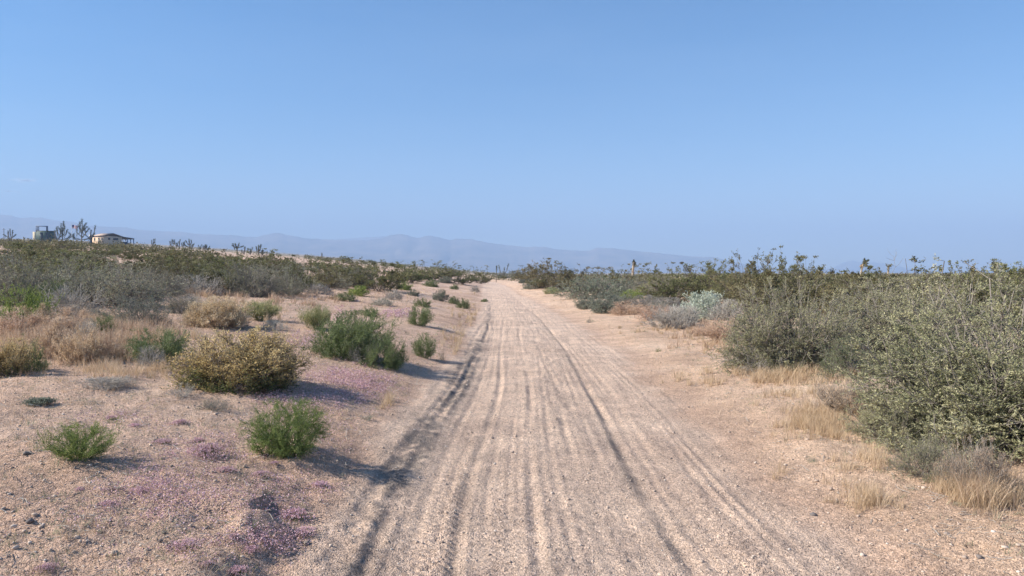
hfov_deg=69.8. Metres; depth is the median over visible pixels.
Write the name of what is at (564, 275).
creosote bush
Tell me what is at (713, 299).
shrub
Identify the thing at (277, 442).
shrub
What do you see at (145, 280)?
thorn bush
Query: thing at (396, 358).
shrub
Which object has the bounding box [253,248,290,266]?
creosote bush
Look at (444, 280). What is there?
shrub
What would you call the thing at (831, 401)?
dry shrub
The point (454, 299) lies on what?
shrub
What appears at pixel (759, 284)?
creosote bush
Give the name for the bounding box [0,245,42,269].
creosote bush
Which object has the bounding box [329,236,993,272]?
mountain range
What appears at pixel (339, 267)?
creosote bush
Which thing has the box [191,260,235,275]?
creosote bush
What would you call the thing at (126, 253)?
creosote bush
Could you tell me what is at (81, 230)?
joshua tree
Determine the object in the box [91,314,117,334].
shrub
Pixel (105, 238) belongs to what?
house
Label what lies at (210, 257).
creosote bush
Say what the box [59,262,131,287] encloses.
thorn bush
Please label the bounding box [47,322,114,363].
dry shrub
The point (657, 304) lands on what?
shrub
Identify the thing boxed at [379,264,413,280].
creosote bush
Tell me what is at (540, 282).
creosote bush
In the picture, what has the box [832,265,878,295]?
creosote bush
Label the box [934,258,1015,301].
creosote bush
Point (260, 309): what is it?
shrub
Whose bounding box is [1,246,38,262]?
creosote bush
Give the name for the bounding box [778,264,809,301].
creosote bush
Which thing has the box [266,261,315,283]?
creosote bush
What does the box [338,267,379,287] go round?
shrub
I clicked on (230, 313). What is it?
dry shrub
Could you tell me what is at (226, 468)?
flower mat
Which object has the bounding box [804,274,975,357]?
shrub
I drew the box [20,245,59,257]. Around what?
creosote bush
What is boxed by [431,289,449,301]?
shrub
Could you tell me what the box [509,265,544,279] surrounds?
creosote bush
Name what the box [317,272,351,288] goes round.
thorn bush
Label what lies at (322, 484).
flower mat
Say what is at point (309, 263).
creosote bush
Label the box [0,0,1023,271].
sky
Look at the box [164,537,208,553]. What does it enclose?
flower mat
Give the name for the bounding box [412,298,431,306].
shrub
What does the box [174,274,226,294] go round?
shrub
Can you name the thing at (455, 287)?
shrub
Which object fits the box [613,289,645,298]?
shrub
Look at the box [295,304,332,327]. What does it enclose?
shrub
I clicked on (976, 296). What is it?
creosote bush
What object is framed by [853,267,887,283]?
creosote bush
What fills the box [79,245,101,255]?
creosote bush
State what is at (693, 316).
shrub
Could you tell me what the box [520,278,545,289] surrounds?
shrub
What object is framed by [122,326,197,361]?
shrub
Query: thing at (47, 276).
thorn bush
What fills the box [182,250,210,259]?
creosote bush
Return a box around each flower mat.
[32,562,65,574]
[95,499,126,509]
[128,486,152,495]
[152,438,179,444]
[164,419,193,425]
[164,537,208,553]
[179,441,234,457]
[191,437,204,442]
[199,560,216,566]
[215,466,236,472]
[225,533,238,539]
[227,565,250,575]
[241,544,263,553]
[251,470,277,478]
[273,507,316,523]
[293,525,323,544]
[310,480,338,492]
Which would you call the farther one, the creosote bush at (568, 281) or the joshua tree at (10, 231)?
the joshua tree at (10, 231)
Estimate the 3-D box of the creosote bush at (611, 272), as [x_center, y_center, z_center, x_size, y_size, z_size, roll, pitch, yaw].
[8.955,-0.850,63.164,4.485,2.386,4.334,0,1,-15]
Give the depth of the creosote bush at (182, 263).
29.29 m
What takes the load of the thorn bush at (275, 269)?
on the ground at (514, 322)
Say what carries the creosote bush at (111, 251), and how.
on the ground at (514, 322)
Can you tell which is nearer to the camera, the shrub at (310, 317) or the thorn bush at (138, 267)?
the shrub at (310, 317)
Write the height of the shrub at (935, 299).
1.444 m
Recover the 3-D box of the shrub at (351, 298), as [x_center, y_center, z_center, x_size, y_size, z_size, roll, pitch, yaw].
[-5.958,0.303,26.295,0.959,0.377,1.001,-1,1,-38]
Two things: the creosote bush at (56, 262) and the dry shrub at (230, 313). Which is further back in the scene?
the creosote bush at (56, 262)
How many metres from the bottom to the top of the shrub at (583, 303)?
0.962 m
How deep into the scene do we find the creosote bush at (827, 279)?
32.93 m
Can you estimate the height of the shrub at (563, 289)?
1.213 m
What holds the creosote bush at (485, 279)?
on the ground at (514, 322)
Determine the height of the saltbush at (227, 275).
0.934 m
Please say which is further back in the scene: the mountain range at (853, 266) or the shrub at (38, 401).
the mountain range at (853, 266)
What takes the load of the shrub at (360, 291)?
on the ground at (514, 322)
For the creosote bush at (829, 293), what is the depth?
23.49 m
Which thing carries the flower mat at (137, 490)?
on the ground at (514, 322)
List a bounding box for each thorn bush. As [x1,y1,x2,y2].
[8,269,119,297]
[38,257,95,271]
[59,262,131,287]
[89,275,181,298]
[109,269,190,291]
[113,262,163,279]
[173,267,207,282]
[220,264,289,285]
[231,262,263,274]
[254,261,292,274]
[277,261,305,275]
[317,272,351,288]
[852,283,899,311]
[893,277,925,295]
[984,285,1022,306]
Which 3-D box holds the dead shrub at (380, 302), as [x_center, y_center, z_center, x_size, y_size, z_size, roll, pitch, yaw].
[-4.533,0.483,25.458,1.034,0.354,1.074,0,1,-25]
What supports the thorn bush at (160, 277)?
on the ground at (514, 322)
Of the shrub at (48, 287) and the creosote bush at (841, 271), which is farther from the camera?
the creosote bush at (841, 271)
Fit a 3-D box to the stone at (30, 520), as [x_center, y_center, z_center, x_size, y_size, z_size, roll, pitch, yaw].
[-2.539,1.226,3.868,0.035,0.026,0.040,0,1,10]
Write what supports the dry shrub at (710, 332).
on the ground at (514, 322)
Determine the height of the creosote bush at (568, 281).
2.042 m
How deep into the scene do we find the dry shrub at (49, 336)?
9.32 m
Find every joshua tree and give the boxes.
[2,229,15,239]
[50,228,63,239]
[52,220,74,240]
[68,219,94,243]
[84,225,95,242]
[232,243,242,253]
[632,259,635,275]
[859,258,869,273]
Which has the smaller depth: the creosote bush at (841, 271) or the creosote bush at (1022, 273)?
the creosote bush at (1022, 273)
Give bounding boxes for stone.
[23,451,31,454]
[25,518,33,523]
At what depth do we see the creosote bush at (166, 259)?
36.11 m
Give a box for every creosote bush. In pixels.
[0,241,54,261]
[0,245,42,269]
[0,246,59,274]
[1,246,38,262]
[6,248,129,285]
[10,257,57,282]
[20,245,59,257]
[34,241,79,252]
[44,244,103,258]
[53,241,78,249]
[56,250,97,264]
[65,255,136,274]
[73,255,116,268]
[75,248,115,266]
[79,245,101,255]
[98,245,121,256]
[109,253,145,274]
[121,247,147,259]
[131,254,182,280]
[133,247,211,273]
[134,249,203,272]
[139,249,173,259]
[142,250,174,267]
[161,254,212,272]
[162,250,182,261]
[162,257,219,287]
[182,248,212,262]
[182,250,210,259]
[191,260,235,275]
[196,255,251,270]
[202,257,247,291]
[208,248,235,263]
[208,256,256,272]
[223,254,251,263]
[226,248,256,266]
[232,256,288,269]
[241,255,294,272]
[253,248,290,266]
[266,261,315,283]
[268,254,316,290]
[298,258,314,268]
[302,258,356,288]
[308,260,323,269]
[330,256,353,273]
[335,257,376,286]
[340,265,378,279]
[354,259,408,291]
[359,258,373,275]
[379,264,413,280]
[380,261,434,282]
[419,260,463,281]
[436,263,460,276]
[446,265,482,284]
[468,265,494,283]
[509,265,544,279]
[516,258,559,281]
[525,260,574,287]
[544,263,598,287]
[555,266,613,292]
[587,265,640,287]
[613,263,646,288]
[625,268,670,290]
[636,261,720,303]
[642,261,681,283]
[667,262,719,294]
[688,258,739,292]
[700,273,752,301]
[705,266,816,315]
[706,271,740,300]
[713,268,751,285]
[719,247,777,303]
[738,245,815,310]
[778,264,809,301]
[778,266,834,307]
[781,264,842,306]
[784,255,836,296]
[798,272,873,315]
[802,269,849,291]
[826,271,862,289]
[831,262,910,300]
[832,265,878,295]
[834,270,868,284]
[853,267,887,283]
[857,256,961,312]
[906,269,1018,333]
[919,274,1014,319]
[922,271,952,287]
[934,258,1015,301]
[947,259,1021,297]
[947,266,1023,329]
[971,266,1023,297]
[986,261,1023,282]
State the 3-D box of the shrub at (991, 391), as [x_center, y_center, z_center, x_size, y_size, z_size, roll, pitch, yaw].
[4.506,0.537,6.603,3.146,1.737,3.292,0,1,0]
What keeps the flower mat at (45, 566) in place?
on the ground at (514, 322)
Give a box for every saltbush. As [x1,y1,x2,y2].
[197,265,256,288]
[298,273,324,289]
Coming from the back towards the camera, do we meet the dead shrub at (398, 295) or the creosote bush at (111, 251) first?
the creosote bush at (111, 251)
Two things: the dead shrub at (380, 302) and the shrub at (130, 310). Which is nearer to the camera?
the shrub at (130, 310)
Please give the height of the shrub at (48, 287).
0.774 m
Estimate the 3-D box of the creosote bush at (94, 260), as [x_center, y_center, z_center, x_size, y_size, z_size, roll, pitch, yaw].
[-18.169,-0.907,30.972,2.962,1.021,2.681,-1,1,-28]
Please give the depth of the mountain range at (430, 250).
6718.19 m
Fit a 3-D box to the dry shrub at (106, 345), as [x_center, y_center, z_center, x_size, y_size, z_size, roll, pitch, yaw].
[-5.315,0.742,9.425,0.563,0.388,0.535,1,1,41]
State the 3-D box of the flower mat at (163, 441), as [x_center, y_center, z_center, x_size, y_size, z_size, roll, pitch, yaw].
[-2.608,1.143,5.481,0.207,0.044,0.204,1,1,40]
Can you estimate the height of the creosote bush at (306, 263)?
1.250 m
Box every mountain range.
[0,215,839,273]
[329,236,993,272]
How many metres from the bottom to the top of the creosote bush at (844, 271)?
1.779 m
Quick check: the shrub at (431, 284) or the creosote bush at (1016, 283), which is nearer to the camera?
the creosote bush at (1016, 283)
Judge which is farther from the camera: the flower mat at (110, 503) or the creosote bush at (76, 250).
the creosote bush at (76, 250)
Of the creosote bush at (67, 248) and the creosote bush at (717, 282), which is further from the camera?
the creosote bush at (67, 248)
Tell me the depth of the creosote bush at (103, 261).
27.62 m
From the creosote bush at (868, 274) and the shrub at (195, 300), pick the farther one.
the creosote bush at (868, 274)
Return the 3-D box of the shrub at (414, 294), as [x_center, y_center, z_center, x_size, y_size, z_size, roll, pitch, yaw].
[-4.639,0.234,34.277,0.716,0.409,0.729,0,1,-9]
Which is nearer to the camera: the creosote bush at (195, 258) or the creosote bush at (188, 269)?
the creosote bush at (188, 269)
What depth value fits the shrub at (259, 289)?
24.56 m
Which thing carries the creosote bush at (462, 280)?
on the ground at (514, 322)
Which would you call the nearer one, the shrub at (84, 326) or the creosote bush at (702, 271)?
the shrub at (84, 326)
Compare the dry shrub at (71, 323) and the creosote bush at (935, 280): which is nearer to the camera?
the dry shrub at (71, 323)
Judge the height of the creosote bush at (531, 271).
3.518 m
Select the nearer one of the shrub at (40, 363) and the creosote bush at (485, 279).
the shrub at (40, 363)
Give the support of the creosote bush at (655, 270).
on the ground at (514, 322)
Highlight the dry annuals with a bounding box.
[0,258,1023,575]
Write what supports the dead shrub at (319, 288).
on the ground at (514, 322)
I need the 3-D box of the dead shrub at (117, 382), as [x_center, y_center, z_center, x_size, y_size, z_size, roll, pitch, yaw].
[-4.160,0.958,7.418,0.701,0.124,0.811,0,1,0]
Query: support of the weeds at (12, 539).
on the ground at (514, 322)
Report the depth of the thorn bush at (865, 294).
24.92 m
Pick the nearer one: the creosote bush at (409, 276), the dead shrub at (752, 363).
the dead shrub at (752, 363)
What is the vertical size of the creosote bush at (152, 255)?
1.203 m
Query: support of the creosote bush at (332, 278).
on the ground at (514, 322)
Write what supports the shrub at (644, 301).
on the ground at (514, 322)
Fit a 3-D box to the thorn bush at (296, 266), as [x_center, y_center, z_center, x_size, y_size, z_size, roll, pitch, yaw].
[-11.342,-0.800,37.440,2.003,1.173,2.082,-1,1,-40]
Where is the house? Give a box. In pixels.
[92,233,133,244]
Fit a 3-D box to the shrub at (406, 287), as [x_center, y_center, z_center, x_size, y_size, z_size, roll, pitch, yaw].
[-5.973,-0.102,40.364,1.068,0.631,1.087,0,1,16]
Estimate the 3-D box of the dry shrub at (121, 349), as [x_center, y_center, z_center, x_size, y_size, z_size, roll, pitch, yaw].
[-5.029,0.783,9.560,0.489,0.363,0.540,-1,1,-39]
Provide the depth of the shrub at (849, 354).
9.85 m
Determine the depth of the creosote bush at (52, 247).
57.19 m
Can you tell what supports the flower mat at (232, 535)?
on the ground at (514, 322)
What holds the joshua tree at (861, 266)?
on the ground at (514, 322)
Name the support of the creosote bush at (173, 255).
on the ground at (514, 322)
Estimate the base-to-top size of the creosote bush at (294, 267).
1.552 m
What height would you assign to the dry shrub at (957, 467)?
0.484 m
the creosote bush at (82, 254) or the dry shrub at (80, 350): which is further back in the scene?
the creosote bush at (82, 254)
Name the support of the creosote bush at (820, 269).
on the ground at (514, 322)
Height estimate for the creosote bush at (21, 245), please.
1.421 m
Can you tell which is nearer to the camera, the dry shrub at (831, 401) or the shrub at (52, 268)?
the dry shrub at (831, 401)
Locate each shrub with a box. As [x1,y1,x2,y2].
[0,247,49,278]
[0,255,86,306]
[0,282,64,324]
[0,310,49,335]
[0,337,41,375]
[11,303,55,326]
[16,250,105,290]
[19,316,84,358]
[20,276,75,306]
[20,334,50,371]
[20,396,59,406]
[23,414,126,461]
[30,283,110,316]
[30,306,111,333]
[37,255,187,308]
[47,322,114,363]
[58,375,143,392]
[71,318,102,337]
[87,291,175,325]
[87,332,119,358]
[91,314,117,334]
[106,336,142,360]
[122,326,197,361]
[132,345,166,365]
[135,266,200,296]
[156,324,319,395]
[161,292,199,314]
[166,382,195,396]
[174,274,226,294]
[176,350,224,384]
[177,296,263,328]
[183,293,201,304]
[191,396,234,410]
[219,258,289,297]
[237,396,334,459]
[242,299,282,320]
[260,320,288,329]
[265,267,308,295]
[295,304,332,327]
[299,308,401,360]
[302,282,334,293]
[333,292,357,300]
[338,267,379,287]
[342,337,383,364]
[346,285,370,296]
[353,330,408,370]
[363,303,380,316]
[369,297,393,305]
[384,289,404,299]
[395,281,413,290]
[405,304,433,326]
[407,289,419,296]
[411,332,438,358]
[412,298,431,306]
[421,278,438,286]
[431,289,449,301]
[438,276,452,283]
[447,296,460,304]
[449,283,458,289]
[455,298,469,308]
[469,285,479,291]
[494,271,509,277]
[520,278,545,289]
[543,287,561,293]
[548,271,636,299]
[549,279,570,291]
[572,291,596,309]
[587,292,627,313]
[597,291,638,304]
[608,299,650,315]
[610,272,649,293]
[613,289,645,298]
[628,294,662,306]
[632,273,679,295]
[635,304,704,329]
[636,304,675,320]
[647,296,689,307]
[647,301,673,309]
[667,308,707,322]
[673,289,736,319]
[690,318,738,340]
[702,298,746,320]
[703,276,881,375]
[711,345,803,373]
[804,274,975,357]
[805,337,886,379]
[813,372,887,412]
[827,257,1023,470]
[835,385,962,449]
[880,431,975,483]
[892,272,1008,341]
[926,433,1017,492]
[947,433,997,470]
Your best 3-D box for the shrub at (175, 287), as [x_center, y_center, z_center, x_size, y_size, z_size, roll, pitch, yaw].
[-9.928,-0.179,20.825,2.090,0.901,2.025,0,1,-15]
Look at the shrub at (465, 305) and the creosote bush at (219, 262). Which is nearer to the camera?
the shrub at (465, 305)
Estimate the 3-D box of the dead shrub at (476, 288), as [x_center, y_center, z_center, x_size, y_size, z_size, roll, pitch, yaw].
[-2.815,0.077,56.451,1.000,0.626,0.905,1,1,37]
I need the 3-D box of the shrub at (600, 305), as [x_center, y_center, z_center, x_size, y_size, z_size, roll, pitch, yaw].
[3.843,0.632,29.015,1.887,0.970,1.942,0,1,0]
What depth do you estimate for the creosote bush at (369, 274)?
43.49 m
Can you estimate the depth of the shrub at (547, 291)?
52.16 m
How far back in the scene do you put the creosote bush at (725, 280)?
39.75 m
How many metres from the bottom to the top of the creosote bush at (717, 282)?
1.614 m
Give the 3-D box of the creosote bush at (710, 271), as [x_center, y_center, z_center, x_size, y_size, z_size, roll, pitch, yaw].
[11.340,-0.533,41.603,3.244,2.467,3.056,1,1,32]
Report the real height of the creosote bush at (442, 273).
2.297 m
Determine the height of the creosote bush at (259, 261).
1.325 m
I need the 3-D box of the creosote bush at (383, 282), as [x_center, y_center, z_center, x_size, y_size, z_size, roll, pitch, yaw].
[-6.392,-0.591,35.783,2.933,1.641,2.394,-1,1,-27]
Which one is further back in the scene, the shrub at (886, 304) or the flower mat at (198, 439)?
the shrub at (886, 304)
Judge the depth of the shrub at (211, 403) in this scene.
6.88 m
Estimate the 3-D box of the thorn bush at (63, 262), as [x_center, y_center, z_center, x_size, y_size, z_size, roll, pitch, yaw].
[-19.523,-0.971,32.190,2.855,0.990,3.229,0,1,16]
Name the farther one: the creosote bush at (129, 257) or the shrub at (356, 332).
the creosote bush at (129, 257)
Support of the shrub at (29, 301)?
on the ground at (514, 322)
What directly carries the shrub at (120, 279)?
on the ground at (514, 322)
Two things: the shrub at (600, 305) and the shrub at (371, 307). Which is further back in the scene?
the shrub at (600, 305)
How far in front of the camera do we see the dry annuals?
6.08 m
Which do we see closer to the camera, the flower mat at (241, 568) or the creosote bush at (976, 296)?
the flower mat at (241, 568)
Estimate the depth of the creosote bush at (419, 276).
60.46 m
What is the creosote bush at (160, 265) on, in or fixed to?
on the ground at (514, 322)
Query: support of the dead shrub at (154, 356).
on the ground at (514, 322)
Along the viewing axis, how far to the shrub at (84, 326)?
10.83 m
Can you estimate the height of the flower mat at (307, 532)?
0.053 m
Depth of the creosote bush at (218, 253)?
68.05 m
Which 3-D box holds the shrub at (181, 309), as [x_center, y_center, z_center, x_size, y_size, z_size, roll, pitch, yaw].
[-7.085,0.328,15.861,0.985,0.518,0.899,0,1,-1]
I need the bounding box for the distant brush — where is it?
[0,237,1023,282]
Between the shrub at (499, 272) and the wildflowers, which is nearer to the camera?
the wildflowers
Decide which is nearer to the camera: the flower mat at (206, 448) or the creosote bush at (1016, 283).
the flower mat at (206, 448)
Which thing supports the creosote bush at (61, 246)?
on the ground at (514, 322)
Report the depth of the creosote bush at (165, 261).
31.51 m
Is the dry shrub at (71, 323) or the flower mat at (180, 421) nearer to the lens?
the flower mat at (180, 421)
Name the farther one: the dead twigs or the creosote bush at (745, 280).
the creosote bush at (745, 280)
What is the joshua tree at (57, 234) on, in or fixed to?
on the ground at (514, 322)
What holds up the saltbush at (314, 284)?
on the ground at (514, 322)
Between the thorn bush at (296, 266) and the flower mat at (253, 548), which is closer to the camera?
the flower mat at (253, 548)
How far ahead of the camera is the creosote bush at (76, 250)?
36.27 m
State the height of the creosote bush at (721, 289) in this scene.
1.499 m
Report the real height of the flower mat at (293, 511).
0.069 m
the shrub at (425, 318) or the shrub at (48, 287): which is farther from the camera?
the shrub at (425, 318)
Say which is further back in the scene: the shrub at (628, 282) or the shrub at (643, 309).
the shrub at (628, 282)
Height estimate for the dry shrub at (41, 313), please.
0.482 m
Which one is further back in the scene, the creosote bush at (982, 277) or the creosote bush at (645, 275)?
the creosote bush at (645, 275)
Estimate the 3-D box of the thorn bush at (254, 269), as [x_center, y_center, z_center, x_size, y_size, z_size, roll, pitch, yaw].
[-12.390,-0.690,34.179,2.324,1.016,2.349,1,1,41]
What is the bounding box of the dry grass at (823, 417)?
[0,279,1023,522]
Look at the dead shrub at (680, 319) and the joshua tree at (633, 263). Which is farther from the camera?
the joshua tree at (633, 263)
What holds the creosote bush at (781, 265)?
on the ground at (514, 322)
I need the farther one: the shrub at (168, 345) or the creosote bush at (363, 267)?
the creosote bush at (363, 267)
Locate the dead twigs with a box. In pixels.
[0,309,1023,575]
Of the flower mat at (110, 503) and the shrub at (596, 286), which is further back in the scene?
the shrub at (596, 286)
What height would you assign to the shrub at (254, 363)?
0.769 m
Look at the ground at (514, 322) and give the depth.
5.64 m
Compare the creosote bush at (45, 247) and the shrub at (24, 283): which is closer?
the shrub at (24, 283)
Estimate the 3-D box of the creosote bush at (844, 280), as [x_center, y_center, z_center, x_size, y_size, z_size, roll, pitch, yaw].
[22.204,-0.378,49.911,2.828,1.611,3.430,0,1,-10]
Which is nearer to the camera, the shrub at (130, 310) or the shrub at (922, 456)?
the shrub at (922, 456)
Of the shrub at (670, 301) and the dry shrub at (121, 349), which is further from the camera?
the shrub at (670, 301)
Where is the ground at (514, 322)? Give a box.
[0,238,1023,575]
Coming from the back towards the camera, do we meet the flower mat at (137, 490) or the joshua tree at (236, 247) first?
the joshua tree at (236, 247)
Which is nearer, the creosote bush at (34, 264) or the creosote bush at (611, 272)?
the creosote bush at (34, 264)
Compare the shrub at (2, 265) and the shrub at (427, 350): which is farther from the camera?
the shrub at (2, 265)
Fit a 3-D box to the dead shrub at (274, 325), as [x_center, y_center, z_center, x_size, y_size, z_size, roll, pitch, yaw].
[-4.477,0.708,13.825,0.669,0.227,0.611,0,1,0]
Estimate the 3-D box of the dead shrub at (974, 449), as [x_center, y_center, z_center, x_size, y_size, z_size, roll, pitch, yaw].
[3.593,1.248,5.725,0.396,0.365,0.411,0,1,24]
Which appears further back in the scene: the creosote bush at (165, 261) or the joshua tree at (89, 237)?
the joshua tree at (89, 237)
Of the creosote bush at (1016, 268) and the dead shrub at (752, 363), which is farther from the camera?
the creosote bush at (1016, 268)
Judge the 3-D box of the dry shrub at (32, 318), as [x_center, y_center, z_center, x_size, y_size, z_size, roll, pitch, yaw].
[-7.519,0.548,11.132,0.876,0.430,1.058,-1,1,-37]
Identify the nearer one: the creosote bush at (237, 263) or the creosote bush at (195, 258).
the creosote bush at (237, 263)
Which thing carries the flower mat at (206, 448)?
on the ground at (514, 322)
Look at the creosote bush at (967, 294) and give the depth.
20.21 m
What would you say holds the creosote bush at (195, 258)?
on the ground at (514, 322)
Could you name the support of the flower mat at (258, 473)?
on the ground at (514, 322)
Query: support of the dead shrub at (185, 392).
on the ground at (514, 322)
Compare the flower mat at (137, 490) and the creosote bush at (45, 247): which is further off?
the creosote bush at (45, 247)
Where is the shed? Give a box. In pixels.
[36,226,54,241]
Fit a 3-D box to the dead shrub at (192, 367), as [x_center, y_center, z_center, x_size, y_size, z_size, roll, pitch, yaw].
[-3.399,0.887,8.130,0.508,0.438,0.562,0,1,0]
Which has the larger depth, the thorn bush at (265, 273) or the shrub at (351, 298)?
the thorn bush at (265, 273)
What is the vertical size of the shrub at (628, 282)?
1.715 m
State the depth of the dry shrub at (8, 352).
7.96 m
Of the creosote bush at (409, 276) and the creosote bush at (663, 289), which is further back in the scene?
the creosote bush at (409, 276)
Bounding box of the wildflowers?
[0,300,432,572]
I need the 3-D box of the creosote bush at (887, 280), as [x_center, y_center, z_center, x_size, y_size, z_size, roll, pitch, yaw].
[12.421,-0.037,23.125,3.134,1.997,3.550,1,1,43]
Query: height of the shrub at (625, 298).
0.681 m
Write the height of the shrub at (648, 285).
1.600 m
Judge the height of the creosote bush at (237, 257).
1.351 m
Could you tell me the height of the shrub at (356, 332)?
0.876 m
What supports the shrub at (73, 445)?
on the ground at (514, 322)
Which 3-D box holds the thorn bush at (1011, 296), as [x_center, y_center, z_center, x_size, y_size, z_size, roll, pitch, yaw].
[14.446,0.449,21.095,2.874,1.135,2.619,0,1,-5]
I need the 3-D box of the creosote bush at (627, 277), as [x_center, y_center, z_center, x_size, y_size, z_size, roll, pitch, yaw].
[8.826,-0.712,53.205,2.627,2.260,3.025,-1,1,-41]
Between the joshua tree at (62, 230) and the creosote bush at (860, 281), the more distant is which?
the joshua tree at (62, 230)
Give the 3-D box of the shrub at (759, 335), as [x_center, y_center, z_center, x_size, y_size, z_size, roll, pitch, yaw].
[4.432,0.563,11.540,2.775,1.524,2.589,0,1,0]
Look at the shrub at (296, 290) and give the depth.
26.41 m
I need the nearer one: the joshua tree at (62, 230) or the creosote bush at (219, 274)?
the creosote bush at (219, 274)
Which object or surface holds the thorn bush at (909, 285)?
on the ground at (514, 322)
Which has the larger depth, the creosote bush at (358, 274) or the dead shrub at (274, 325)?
the creosote bush at (358, 274)
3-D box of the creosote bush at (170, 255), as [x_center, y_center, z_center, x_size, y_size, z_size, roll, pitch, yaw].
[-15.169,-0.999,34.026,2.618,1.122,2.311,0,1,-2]
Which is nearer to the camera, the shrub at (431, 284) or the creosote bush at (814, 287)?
the creosote bush at (814, 287)
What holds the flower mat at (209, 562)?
on the ground at (514, 322)
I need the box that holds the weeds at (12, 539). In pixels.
[0,293,1023,575]
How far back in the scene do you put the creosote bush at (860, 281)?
27.18 m
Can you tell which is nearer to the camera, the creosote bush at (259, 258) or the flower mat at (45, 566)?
the flower mat at (45, 566)
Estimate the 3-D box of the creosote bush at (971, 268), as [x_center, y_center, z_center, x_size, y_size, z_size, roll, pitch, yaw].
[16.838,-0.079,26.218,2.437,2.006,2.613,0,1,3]
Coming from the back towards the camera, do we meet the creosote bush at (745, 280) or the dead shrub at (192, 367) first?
the creosote bush at (745, 280)
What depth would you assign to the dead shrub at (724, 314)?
22.95 m
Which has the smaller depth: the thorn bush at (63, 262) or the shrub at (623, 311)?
the shrub at (623, 311)
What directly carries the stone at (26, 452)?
on the ground at (514, 322)
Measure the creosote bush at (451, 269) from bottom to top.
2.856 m
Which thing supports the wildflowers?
on the ground at (514, 322)
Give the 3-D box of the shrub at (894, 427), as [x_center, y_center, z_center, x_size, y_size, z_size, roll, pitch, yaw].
[3.531,1.169,6.719,1.030,0.508,0.989,0,1,0]
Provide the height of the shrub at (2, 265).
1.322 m
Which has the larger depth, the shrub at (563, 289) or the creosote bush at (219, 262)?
the shrub at (563, 289)
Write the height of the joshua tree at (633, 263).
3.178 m

